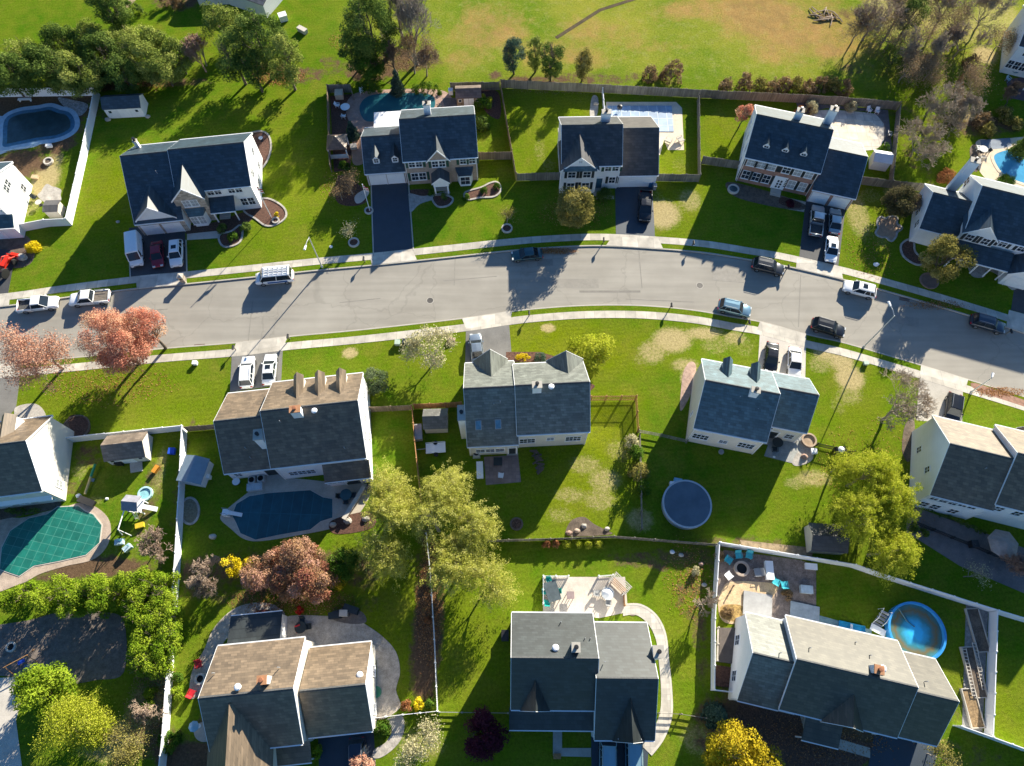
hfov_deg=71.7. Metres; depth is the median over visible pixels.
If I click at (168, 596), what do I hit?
arborvitae tree
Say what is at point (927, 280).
tree ring
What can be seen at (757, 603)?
tarp stack
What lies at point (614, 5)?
ditch
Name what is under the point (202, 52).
deciduous tree
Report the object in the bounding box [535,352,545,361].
shrub
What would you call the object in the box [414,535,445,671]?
leaf litter
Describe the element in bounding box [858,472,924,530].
willow tree
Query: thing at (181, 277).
mailbox
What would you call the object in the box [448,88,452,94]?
pool heater
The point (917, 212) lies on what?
window
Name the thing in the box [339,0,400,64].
evergreen tree
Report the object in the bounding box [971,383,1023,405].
flower bed
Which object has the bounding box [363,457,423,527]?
willow tree
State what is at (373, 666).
window
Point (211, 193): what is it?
window
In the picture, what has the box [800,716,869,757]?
path
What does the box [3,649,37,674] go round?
swing frame
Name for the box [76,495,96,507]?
bench box
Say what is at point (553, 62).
conifer tree
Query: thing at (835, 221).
parked car
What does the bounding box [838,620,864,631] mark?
boat
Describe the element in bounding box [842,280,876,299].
parked car
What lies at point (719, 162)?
fence
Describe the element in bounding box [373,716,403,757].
path
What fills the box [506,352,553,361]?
flower bed
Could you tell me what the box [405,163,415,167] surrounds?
window
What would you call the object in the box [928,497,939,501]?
window
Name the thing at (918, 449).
window
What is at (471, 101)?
door
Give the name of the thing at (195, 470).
garden shed
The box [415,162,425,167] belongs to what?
window
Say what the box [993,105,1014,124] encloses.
shrub
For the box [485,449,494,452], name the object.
window
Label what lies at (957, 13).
bare tree
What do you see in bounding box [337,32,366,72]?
evergreen tree
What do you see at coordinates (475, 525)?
willow tree
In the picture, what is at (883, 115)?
flower bed
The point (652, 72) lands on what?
shrub
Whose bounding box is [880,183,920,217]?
deciduous tree
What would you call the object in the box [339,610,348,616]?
outdoor grill
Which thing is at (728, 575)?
garden chair
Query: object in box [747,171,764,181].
window
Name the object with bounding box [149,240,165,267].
parked car
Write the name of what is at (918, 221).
window
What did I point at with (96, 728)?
deciduous tree
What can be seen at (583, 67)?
conifer tree
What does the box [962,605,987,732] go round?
path
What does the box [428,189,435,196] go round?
shrub
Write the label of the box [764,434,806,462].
patio
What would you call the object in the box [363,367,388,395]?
deciduous tree
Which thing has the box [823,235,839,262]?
parked car
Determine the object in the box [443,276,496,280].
road patch
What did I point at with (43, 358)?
deciduous tree
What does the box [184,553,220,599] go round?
bare tree
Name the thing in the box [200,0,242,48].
tree
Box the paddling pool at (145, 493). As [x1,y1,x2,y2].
[137,486,152,500]
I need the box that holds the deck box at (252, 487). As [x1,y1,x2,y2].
[246,482,262,491]
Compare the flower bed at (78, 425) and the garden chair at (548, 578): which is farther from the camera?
the flower bed at (78, 425)
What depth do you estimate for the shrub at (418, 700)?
81.41 m
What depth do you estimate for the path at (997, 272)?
106.03 m
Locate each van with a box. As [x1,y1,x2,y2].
[123,230,144,267]
[255,265,294,286]
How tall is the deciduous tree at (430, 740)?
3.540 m
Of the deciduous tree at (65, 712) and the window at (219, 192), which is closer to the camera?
the deciduous tree at (65, 712)
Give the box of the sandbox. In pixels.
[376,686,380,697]
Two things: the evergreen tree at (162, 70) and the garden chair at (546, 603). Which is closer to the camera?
the garden chair at (546, 603)
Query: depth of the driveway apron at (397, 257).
106.96 m
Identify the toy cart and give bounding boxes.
[151,465,160,473]
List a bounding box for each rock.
[16,253,27,260]
[209,534,216,539]
[329,522,335,527]
[343,517,351,523]
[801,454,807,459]
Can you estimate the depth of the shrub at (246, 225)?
108.57 m
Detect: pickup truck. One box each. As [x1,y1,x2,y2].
[15,294,59,313]
[69,288,111,307]
[637,189,652,222]
[807,205,825,237]
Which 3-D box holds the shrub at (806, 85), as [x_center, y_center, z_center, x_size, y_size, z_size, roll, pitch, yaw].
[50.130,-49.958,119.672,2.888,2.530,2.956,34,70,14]
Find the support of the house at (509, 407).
on the ground
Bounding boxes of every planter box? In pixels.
[350,143,356,149]
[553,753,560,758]
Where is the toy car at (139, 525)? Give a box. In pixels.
[135,522,144,528]
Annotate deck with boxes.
[718,628,734,663]
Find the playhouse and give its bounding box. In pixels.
[117,495,157,535]
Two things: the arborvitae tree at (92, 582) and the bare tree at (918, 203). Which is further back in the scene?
the bare tree at (918, 203)
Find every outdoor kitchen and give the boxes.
[328,611,341,619]
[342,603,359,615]
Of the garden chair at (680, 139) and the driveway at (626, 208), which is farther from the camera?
the garden chair at (680, 139)
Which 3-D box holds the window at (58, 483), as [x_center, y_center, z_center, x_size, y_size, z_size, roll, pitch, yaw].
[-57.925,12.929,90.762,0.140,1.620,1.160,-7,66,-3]
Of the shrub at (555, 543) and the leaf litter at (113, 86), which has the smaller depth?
the shrub at (555, 543)
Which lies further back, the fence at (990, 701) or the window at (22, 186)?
the window at (22, 186)
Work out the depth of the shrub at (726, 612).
85.66 m
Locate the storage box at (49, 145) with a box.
[45,143,52,147]
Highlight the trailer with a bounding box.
[416,441,445,456]
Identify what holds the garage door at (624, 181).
in the house at (606, 149)
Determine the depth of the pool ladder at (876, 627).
85.04 m
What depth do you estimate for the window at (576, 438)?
92.58 m
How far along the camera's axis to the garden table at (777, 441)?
94.25 m
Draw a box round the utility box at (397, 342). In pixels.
[394,339,400,345]
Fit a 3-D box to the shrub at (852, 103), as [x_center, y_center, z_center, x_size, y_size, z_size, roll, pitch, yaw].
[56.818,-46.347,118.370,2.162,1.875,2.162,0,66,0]
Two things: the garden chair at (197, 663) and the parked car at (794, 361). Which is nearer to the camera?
the garden chair at (197, 663)
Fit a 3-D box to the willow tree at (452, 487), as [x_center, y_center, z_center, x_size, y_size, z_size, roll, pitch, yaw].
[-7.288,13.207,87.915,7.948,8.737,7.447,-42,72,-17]
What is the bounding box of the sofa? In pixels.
[764,561,774,579]
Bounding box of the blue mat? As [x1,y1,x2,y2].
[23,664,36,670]
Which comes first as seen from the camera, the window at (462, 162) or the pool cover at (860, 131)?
the window at (462, 162)
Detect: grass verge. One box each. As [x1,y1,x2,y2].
[9,240,1006,323]
[20,305,1023,399]
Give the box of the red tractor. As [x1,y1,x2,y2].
[0,252,17,278]
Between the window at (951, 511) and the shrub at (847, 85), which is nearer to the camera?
the window at (951, 511)
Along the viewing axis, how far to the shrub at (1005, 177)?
111.91 m
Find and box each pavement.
[0,234,1007,320]
[0,311,1023,409]
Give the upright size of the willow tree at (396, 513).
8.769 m
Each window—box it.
[2,183,10,194]
[4,178,11,188]
[20,182,27,193]
[55,478,63,489]
[181,200,191,207]
[189,199,199,206]
[189,217,201,224]
[196,211,210,226]
[197,216,208,223]
[206,191,214,195]
[214,190,222,195]
[227,189,235,193]
[233,473,243,476]
[235,188,243,192]
[239,198,249,205]
[247,197,256,204]
[287,471,299,475]
[297,470,307,474]
[305,469,316,473]
[372,665,375,677]
[373,703,375,714]
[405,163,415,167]
[407,173,419,180]
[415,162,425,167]
[418,172,429,180]
[428,161,438,167]
[438,160,448,167]
[456,159,469,164]
[457,174,472,185]
[460,176,470,184]
[465,156,478,163]
[476,449,484,453]
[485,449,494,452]
[495,448,504,452]
[519,439,527,443]
[526,438,535,443]
[563,182,577,189]
[564,172,578,178]
[564,436,573,441]
[572,436,581,440]
[578,182,592,189]
[579,171,594,177]
[601,167,614,171]
[605,176,618,183]
[608,167,621,171]
[690,433,701,439]
[699,434,709,440]
[717,439,727,444]
[731,670,736,681]
[734,634,739,645]
[735,442,747,447]
[737,169,753,179]
[742,159,758,166]
[744,443,755,449]
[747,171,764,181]
[753,161,769,169]
[758,173,774,184]
[764,164,779,171]
[778,166,794,174]
[783,179,799,189]
[783,434,794,439]
[789,169,805,176]
[794,181,811,191]
[800,171,817,179]
[913,218,919,229]
[915,206,920,216]
[916,445,921,453]
[916,501,931,506]
[924,465,929,473]
[926,504,942,509]
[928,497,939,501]
[937,499,949,503]
[945,508,960,514]
[946,502,957,505]
[959,233,979,241]
[963,177,969,188]
[975,237,995,245]
[993,242,1010,248]
[994,506,1005,511]
[1003,60,1015,68]
[1008,511,1023,516]
[1010,61,1022,70]
[1011,246,1023,252]
[1017,63,1023,71]
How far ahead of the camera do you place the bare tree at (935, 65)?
118.04 m
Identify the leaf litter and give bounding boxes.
[47,365,178,407]
[73,78,178,90]
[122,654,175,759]
[217,588,354,615]
[260,66,307,87]
[314,171,358,201]
[378,51,434,73]
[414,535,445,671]
[507,86,701,93]
[533,197,612,229]
[542,247,574,253]
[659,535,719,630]
[694,713,898,765]
[807,412,931,543]
[844,229,894,281]
[859,16,999,110]
[906,299,969,309]
[974,386,1023,397]
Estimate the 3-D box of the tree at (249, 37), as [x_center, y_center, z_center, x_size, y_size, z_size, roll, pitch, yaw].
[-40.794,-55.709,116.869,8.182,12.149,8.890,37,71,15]
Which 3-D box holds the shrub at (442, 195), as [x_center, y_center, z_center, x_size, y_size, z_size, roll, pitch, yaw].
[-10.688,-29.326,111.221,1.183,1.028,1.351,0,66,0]
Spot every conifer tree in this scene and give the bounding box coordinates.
[502,36,525,74]
[526,35,544,72]
[540,41,565,81]
[574,47,592,81]
[1006,138,1023,162]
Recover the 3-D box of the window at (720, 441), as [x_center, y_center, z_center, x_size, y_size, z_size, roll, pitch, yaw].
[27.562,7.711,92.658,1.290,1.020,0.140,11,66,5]
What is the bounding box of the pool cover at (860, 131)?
[832,119,875,145]
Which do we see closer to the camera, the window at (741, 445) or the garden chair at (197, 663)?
the garden chair at (197, 663)
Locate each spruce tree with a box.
[347,120,360,141]
[389,69,405,97]
[699,700,728,730]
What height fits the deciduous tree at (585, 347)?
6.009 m
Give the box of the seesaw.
[84,464,95,493]
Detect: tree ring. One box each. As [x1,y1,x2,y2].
[348,237,359,247]
[501,223,512,232]
[510,517,522,530]
[919,272,938,288]
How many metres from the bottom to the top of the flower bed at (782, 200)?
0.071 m
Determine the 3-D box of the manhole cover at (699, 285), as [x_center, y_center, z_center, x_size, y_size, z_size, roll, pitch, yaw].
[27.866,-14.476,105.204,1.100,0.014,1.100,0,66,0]
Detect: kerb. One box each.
[0,245,1023,333]
[3,304,1023,396]
[185,240,187,273]
[371,185,373,255]
[408,184,413,250]
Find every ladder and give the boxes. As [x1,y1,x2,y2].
[870,608,892,636]
[962,648,976,695]
[972,642,986,689]
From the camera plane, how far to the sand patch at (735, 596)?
87.14 m
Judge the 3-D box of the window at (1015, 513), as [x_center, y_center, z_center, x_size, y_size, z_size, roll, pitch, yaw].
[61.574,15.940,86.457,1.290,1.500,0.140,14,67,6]
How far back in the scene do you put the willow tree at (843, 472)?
88.42 m
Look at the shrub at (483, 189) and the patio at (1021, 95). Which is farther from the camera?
the patio at (1021, 95)
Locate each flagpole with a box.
[255,186,271,217]
[362,184,369,210]
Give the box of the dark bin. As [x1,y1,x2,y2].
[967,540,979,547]
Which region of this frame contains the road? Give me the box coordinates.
[0,247,1023,395]
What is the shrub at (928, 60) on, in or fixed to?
on the ground
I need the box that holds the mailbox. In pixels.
[177,273,186,282]
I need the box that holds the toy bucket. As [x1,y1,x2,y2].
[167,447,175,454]
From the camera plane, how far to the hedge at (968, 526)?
89.99 m
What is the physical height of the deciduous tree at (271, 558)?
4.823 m
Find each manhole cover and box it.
[426,297,433,303]
[696,282,703,288]
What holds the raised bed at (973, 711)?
on the path at (969, 641)
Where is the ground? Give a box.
[0,0,1023,765]
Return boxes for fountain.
[727,184,738,193]
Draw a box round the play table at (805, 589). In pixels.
[799,585,812,593]
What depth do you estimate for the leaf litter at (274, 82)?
121.87 m
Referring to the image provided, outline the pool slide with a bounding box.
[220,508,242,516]
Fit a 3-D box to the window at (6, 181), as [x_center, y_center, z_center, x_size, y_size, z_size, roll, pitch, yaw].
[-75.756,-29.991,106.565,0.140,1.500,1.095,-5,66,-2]
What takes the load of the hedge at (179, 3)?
on the ground
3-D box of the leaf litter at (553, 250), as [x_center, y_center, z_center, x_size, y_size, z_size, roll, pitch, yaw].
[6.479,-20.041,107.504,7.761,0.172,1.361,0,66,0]
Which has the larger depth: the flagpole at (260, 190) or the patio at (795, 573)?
the flagpole at (260, 190)
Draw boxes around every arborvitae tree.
[0,589,25,614]
[7,579,43,607]
[24,583,62,614]
[44,573,80,605]
[56,595,87,619]
[61,582,89,610]
[79,572,109,602]
[84,586,119,619]
[92,576,130,610]
[113,570,141,595]
[119,601,147,627]
[121,585,154,609]
[124,648,152,677]
[127,636,164,659]
[130,619,166,652]
[132,565,157,593]
[133,602,166,630]
[141,649,175,679]
[147,629,181,661]
[148,570,180,597]
[148,586,180,613]
[150,614,183,644]
[151,597,185,626]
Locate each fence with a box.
[0,87,99,224]
[18,218,70,230]
[66,425,186,765]
[183,424,214,431]
[326,84,331,171]
[327,84,353,99]
[369,404,412,411]
[376,533,438,717]
[411,405,421,499]
[413,401,461,408]
[438,711,508,713]
[450,81,499,90]
[478,151,511,159]
[487,535,717,546]
[500,79,901,109]
[500,83,516,177]
[517,172,559,180]
[590,395,639,431]
[602,87,604,108]
[638,429,688,442]
[639,432,642,530]
[656,173,700,181]
[657,712,706,718]
[697,93,700,173]
[701,156,739,168]
[710,541,731,692]
[720,541,1023,621]
[815,442,855,454]
[861,177,933,190]
[889,104,901,179]
[912,521,1015,564]
[952,725,1023,750]
[957,74,964,110]
[984,611,998,736]
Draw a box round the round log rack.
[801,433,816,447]
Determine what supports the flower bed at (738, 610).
on the ground
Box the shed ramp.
[130,461,142,472]
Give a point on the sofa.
(769, 570)
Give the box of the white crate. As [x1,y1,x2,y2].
[810,448,817,453]
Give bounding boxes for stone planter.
[272,217,279,223]
[364,206,372,214]
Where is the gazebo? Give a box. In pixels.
[326,134,348,159]
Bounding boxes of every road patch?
[248,302,252,340]
[340,298,380,302]
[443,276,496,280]
[537,259,552,265]
[551,279,598,287]
[579,290,639,291]
[629,299,692,301]
[713,268,746,282]
[890,313,918,326]
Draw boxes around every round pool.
[661,480,711,529]
[884,601,946,657]
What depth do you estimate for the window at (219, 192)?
106.48 m
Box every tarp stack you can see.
[743,590,771,616]
[790,601,819,621]
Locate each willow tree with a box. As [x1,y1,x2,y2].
[344,522,414,595]
[360,486,421,539]
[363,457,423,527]
[400,480,458,559]
[417,525,486,600]
[418,460,480,527]
[442,495,503,558]
[450,545,523,613]
[817,445,868,492]
[822,485,894,548]
[839,448,906,502]
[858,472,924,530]
[858,522,924,591]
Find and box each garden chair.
[29,193,37,199]
[185,689,196,698]
[194,659,202,668]
[298,615,304,622]
[306,623,311,629]
[544,600,549,606]
[546,575,551,581]
[593,590,599,596]
[605,600,611,606]
[664,136,672,144]
[676,135,684,142]
[724,554,733,564]
[725,571,733,579]
[734,550,742,558]
[745,549,753,559]
[753,568,764,576]
[771,577,780,586]
[781,581,789,588]
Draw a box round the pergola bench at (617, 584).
[608,572,631,595]
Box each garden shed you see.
[42,200,65,217]
[100,93,147,117]
[100,431,152,464]
[176,455,213,487]
[422,408,447,432]
[455,85,480,105]
[804,523,849,554]
[869,149,893,170]
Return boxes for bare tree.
[128,699,169,724]
[134,524,173,563]
[179,32,207,71]
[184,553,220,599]
[379,0,413,44]
[381,39,398,74]
[386,0,441,65]
[415,44,438,76]
[693,587,720,616]
[837,13,878,46]
[847,0,910,40]
[864,11,910,54]
[877,368,938,431]
[884,0,907,23]
[893,116,952,168]
[895,24,924,72]
[896,49,931,87]
[899,5,949,46]
[909,194,922,213]
[915,79,971,136]
[916,48,950,88]
[918,30,955,69]
[925,0,963,27]
[941,20,994,59]
[942,0,976,42]
[945,91,988,124]
[956,59,998,96]
[961,0,1018,32]
[962,558,997,591]
[986,18,1020,56]
[996,552,1023,576]
[1003,78,1023,105]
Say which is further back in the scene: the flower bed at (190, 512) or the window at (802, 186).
the window at (802, 186)
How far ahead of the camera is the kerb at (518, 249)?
106.39 m
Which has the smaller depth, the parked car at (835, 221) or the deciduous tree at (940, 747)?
the deciduous tree at (940, 747)
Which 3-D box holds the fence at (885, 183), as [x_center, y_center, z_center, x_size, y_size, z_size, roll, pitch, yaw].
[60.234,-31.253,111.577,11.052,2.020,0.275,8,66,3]
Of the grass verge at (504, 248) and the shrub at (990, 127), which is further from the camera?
the shrub at (990, 127)
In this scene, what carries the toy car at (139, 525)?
on the ground
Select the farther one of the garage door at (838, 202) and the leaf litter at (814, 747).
the garage door at (838, 202)
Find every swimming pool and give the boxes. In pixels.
[0,103,79,150]
[0,505,102,576]
[232,490,332,539]
[358,92,436,122]
[607,106,673,131]
[991,146,1023,185]
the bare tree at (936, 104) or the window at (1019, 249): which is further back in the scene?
the bare tree at (936, 104)
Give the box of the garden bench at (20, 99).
[18,98,31,101]
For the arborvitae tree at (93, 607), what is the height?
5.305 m
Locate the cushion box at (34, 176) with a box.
[31,174,38,178]
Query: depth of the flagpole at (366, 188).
106.00 m
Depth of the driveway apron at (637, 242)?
108.14 m
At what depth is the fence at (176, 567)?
89.72 m
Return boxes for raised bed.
[959,646,987,697]
[959,688,985,728]
[964,608,989,652]
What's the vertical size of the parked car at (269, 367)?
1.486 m
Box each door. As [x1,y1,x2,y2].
[0,230,9,238]
[117,109,126,117]
[122,109,131,116]
[140,224,164,235]
[161,222,185,232]
[263,470,277,475]
[344,480,362,484]
[368,174,387,184]
[386,173,405,183]
[464,99,468,105]
[469,98,473,104]
[508,447,515,453]
[595,177,603,187]
[619,177,652,186]
[769,430,780,438]
[772,177,785,189]
[808,192,829,204]
[828,196,850,209]
[1002,276,1023,289]
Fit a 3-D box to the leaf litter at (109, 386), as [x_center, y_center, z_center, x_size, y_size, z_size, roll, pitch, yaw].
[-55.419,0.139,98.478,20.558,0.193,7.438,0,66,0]
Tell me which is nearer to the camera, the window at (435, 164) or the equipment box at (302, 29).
the window at (435, 164)
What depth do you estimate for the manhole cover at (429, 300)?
104.14 m
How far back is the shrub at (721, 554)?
88.26 m
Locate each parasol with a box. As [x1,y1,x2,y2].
[189,721,200,731]
[602,588,613,599]
[987,529,1017,557]
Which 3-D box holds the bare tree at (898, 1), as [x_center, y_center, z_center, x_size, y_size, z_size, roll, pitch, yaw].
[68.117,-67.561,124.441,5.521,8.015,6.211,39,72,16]
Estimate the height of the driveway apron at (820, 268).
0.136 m
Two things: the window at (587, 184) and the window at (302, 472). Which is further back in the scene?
the window at (587, 184)
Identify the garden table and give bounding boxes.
[35,199,42,205]
[232,478,239,484]
[294,621,305,633]
[340,103,349,110]
[340,489,351,499]
[494,457,501,465]
[543,580,561,602]
[567,591,573,598]
[773,437,782,446]
[979,145,987,152]
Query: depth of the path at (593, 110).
119.31 m
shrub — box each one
[24,240,41,252]
[140,696,155,711]
[142,686,159,699]
[157,730,182,754]
[170,685,183,700]
[171,671,183,683]
[216,223,226,234]
[226,231,238,242]
[238,222,251,231]
[242,556,257,567]
[295,605,303,614]
[311,744,322,759]
[329,575,347,590]
[337,161,350,171]
[373,718,391,737]
[400,698,412,711]
[413,696,424,711]
[424,615,432,623]
[424,696,435,708]
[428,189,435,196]
[440,192,446,200]
[462,193,469,200]
[480,186,486,193]
[493,182,500,190]
[515,353,530,360]
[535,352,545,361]
[541,540,551,547]
[552,540,560,548]
[562,540,571,548]
[574,539,582,547]
[584,539,592,549]
[594,540,602,548]
[596,187,612,201]
[624,434,639,451]
[626,461,649,484]
[627,444,643,460]
[637,478,650,495]
[642,64,658,83]
[659,59,684,85]
[692,565,699,575]
[713,550,724,562]
[718,76,733,90]
[721,605,734,616]
[737,71,753,91]
[752,75,767,92]
[763,77,781,92]
[777,75,793,93]
[781,589,792,600]
[786,199,793,207]
[787,74,803,93]
[800,77,817,94]
[803,100,818,115]
[811,75,829,94]
[824,75,841,91]
[834,78,853,96]
[844,100,857,112]
[878,142,890,151]
[908,523,919,532]
[919,54,937,68]
[920,527,929,536]
[936,167,956,184]
[962,53,982,70]
[972,110,995,129]
[976,121,996,139]
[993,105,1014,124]
[995,173,1015,184]
[1006,116,1023,130]
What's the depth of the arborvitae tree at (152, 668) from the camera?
80.28 m
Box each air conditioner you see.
[248,476,256,483]
[257,475,265,482]
[473,453,479,458]
[501,630,508,640]
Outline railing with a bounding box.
[716,626,719,661]
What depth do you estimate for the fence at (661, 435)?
94.57 m
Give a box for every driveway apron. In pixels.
[0,294,9,305]
[0,363,19,376]
[136,272,186,288]
[232,337,286,353]
[370,251,416,264]
[462,312,511,328]
[607,237,662,247]
[757,321,805,342]
[796,258,842,278]
[920,365,967,386]
[1006,310,1023,332]
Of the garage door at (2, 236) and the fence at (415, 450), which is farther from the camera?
the garage door at (2, 236)
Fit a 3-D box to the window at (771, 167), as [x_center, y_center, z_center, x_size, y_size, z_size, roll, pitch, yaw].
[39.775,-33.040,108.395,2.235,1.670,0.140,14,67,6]
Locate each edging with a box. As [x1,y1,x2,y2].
[63,415,89,435]
[183,497,199,524]
[218,224,243,247]
[242,197,286,226]
[252,130,271,168]
[431,194,453,207]
[463,181,501,199]
[623,603,672,754]
[875,215,902,241]
[900,238,922,265]
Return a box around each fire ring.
[5,642,16,651]
[43,157,53,165]
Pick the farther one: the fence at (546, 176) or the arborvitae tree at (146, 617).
the fence at (546, 176)
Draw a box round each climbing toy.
[114,538,124,545]
[121,543,133,552]
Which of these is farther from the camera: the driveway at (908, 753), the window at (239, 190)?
the window at (239, 190)
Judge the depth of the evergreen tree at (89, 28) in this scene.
119.72 m
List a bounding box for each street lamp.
[303,237,322,267]
[862,301,894,347]
[970,372,993,392]
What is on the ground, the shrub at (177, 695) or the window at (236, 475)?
the shrub at (177, 695)
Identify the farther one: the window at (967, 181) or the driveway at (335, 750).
the window at (967, 181)
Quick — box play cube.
[277,11,287,22]
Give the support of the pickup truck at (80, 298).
on the road
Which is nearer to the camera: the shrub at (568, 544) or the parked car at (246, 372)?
the shrub at (568, 544)
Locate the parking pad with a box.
[0,611,126,682]
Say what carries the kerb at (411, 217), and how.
on the ground
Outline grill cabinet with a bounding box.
[334,89,343,99]
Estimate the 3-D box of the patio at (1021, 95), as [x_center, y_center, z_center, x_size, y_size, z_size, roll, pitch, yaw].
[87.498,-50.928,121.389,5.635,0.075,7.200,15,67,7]
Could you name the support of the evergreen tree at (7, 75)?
on the ground
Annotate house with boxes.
[0,161,31,238]
[0,413,73,508]
[120,132,262,235]
[198,610,376,765]
[213,368,372,485]
[361,99,478,193]
[457,349,590,455]
[509,611,664,743]
[557,108,658,195]
[686,356,818,453]
[728,611,959,749]
[735,105,867,209]
[909,156,1023,289]
[909,415,1023,528]
[999,5,1023,89]
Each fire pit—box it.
[194,673,205,684]
[733,561,749,576]
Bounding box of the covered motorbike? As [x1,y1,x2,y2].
[414,424,422,440]
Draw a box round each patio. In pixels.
[0,116,39,153]
[0,503,110,590]
[14,404,45,418]
[189,602,400,718]
[220,478,370,540]
[286,615,377,659]
[346,89,451,131]
[352,127,362,164]
[442,98,456,106]
[484,455,520,484]
[543,577,626,617]
[606,102,683,154]
[717,550,815,618]
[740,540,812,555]
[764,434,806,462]
[790,198,805,211]
[813,110,883,149]
[819,615,871,633]
[906,507,1023,592]
[976,137,1023,186]
[980,138,1011,148]
[1006,77,1023,100]
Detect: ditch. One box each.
[555,9,600,38]
[600,0,633,10]
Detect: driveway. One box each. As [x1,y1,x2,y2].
[0,249,12,293]
[0,377,19,420]
[0,677,21,765]
[129,227,185,276]
[230,351,282,391]
[318,731,375,765]
[372,183,411,252]
[465,325,510,361]
[591,736,647,765]
[615,187,654,235]
[758,335,805,376]
[799,201,844,265]
[868,735,936,765]
[916,379,962,421]
[1011,288,1023,312]
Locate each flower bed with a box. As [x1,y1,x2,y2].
[0,235,34,267]
[0,501,60,519]
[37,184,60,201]
[68,415,90,435]
[183,499,197,522]
[185,212,252,233]
[220,227,240,245]
[245,199,284,224]
[252,132,269,165]
[329,511,375,533]
[330,94,351,171]
[332,608,366,623]
[335,175,366,205]
[408,189,434,195]
[433,196,451,205]
[467,182,499,198]
[481,89,500,118]
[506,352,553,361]
[565,517,612,536]
[680,361,695,410]
[715,665,730,687]
[720,604,743,621]
[726,182,805,209]
[735,703,871,765]
[779,197,800,207]
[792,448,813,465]
[796,103,891,149]
[877,217,900,239]
[902,240,922,263]
[902,420,914,461]
[970,144,978,171]
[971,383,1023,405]
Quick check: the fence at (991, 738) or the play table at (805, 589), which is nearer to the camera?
the fence at (991, 738)
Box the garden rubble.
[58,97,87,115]
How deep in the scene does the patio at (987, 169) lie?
114.16 m
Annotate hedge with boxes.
[4,507,39,515]
[118,0,147,14]
[158,0,184,9]
[355,79,382,93]
[410,81,441,95]
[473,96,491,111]
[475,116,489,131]
[921,507,986,533]
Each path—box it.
[187,231,218,239]
[194,722,206,741]
[354,190,368,202]
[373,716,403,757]
[408,191,449,211]
[553,732,590,756]
[590,95,597,115]
[623,605,670,753]
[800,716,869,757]
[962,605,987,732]
[968,265,985,277]
[985,267,1016,289]
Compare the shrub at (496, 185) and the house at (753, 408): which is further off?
the shrub at (496, 185)
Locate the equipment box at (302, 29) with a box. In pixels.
[296,25,307,34]
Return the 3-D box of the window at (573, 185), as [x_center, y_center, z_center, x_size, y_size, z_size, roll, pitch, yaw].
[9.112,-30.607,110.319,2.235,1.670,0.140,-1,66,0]
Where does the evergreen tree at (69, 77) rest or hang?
on the ground
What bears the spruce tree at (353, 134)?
on the flower bed at (339, 124)
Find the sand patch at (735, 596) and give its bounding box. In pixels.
[718,581,777,623]
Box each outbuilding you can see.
[197,0,229,4]
[229,0,282,17]
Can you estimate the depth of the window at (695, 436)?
92.77 m
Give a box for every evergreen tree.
[0,36,46,78]
[0,51,35,97]
[13,41,66,94]
[38,21,81,63]
[42,55,73,95]
[49,49,104,98]
[70,16,103,56]
[72,58,106,94]
[77,30,127,81]
[83,0,134,31]
[98,24,140,60]
[101,52,144,93]
[117,32,162,81]
[136,24,167,57]
[142,47,186,86]
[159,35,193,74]
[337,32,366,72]
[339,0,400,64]
[880,50,904,71]
[898,0,930,34]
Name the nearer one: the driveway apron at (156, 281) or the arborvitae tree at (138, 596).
the arborvitae tree at (138, 596)
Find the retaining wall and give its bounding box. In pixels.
[342,485,365,519]
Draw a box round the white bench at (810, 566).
[804,563,817,569]
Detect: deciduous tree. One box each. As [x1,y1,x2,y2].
[0,320,77,395]
[9,660,78,724]
[27,687,114,764]
[69,705,120,752]
[75,306,152,376]
[93,711,151,765]
[121,305,167,348]
[188,30,210,65]
[219,553,242,578]
[239,555,271,594]
[260,546,287,571]
[267,561,307,602]
[279,535,324,580]
[286,557,339,604]
[327,546,360,583]
[329,182,345,201]
[333,165,362,195]
[336,218,358,238]
[349,753,374,765]
[356,55,386,82]
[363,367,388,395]
[392,26,439,73]
[393,732,427,765]
[399,323,460,374]
[416,714,444,751]
[463,704,510,762]
[497,205,519,224]
[554,185,595,228]
[566,333,614,377]
[701,718,770,765]
[734,104,753,127]
[754,742,784,765]
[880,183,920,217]
[918,233,977,283]
[924,737,962,765]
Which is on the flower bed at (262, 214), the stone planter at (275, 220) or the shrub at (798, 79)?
the stone planter at (275, 220)
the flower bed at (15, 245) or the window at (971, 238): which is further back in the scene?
the flower bed at (15, 245)
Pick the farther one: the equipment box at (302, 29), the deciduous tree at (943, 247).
the equipment box at (302, 29)
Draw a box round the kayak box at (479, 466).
[476,461,482,478]
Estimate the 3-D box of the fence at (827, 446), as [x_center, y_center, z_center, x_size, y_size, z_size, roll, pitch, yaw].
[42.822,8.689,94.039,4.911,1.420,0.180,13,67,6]
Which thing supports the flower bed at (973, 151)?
on the ground
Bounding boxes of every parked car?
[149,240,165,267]
[167,239,184,267]
[238,356,256,388]
[261,354,277,385]
[348,736,366,765]
[468,333,483,361]
[511,247,542,262]
[598,742,616,765]
[624,742,642,765]
[717,298,751,318]
[751,256,784,276]
[763,341,779,371]
[786,346,803,376]
[810,316,845,338]
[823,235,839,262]
[827,208,843,234]
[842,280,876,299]
[942,391,964,420]
[969,312,1005,334]

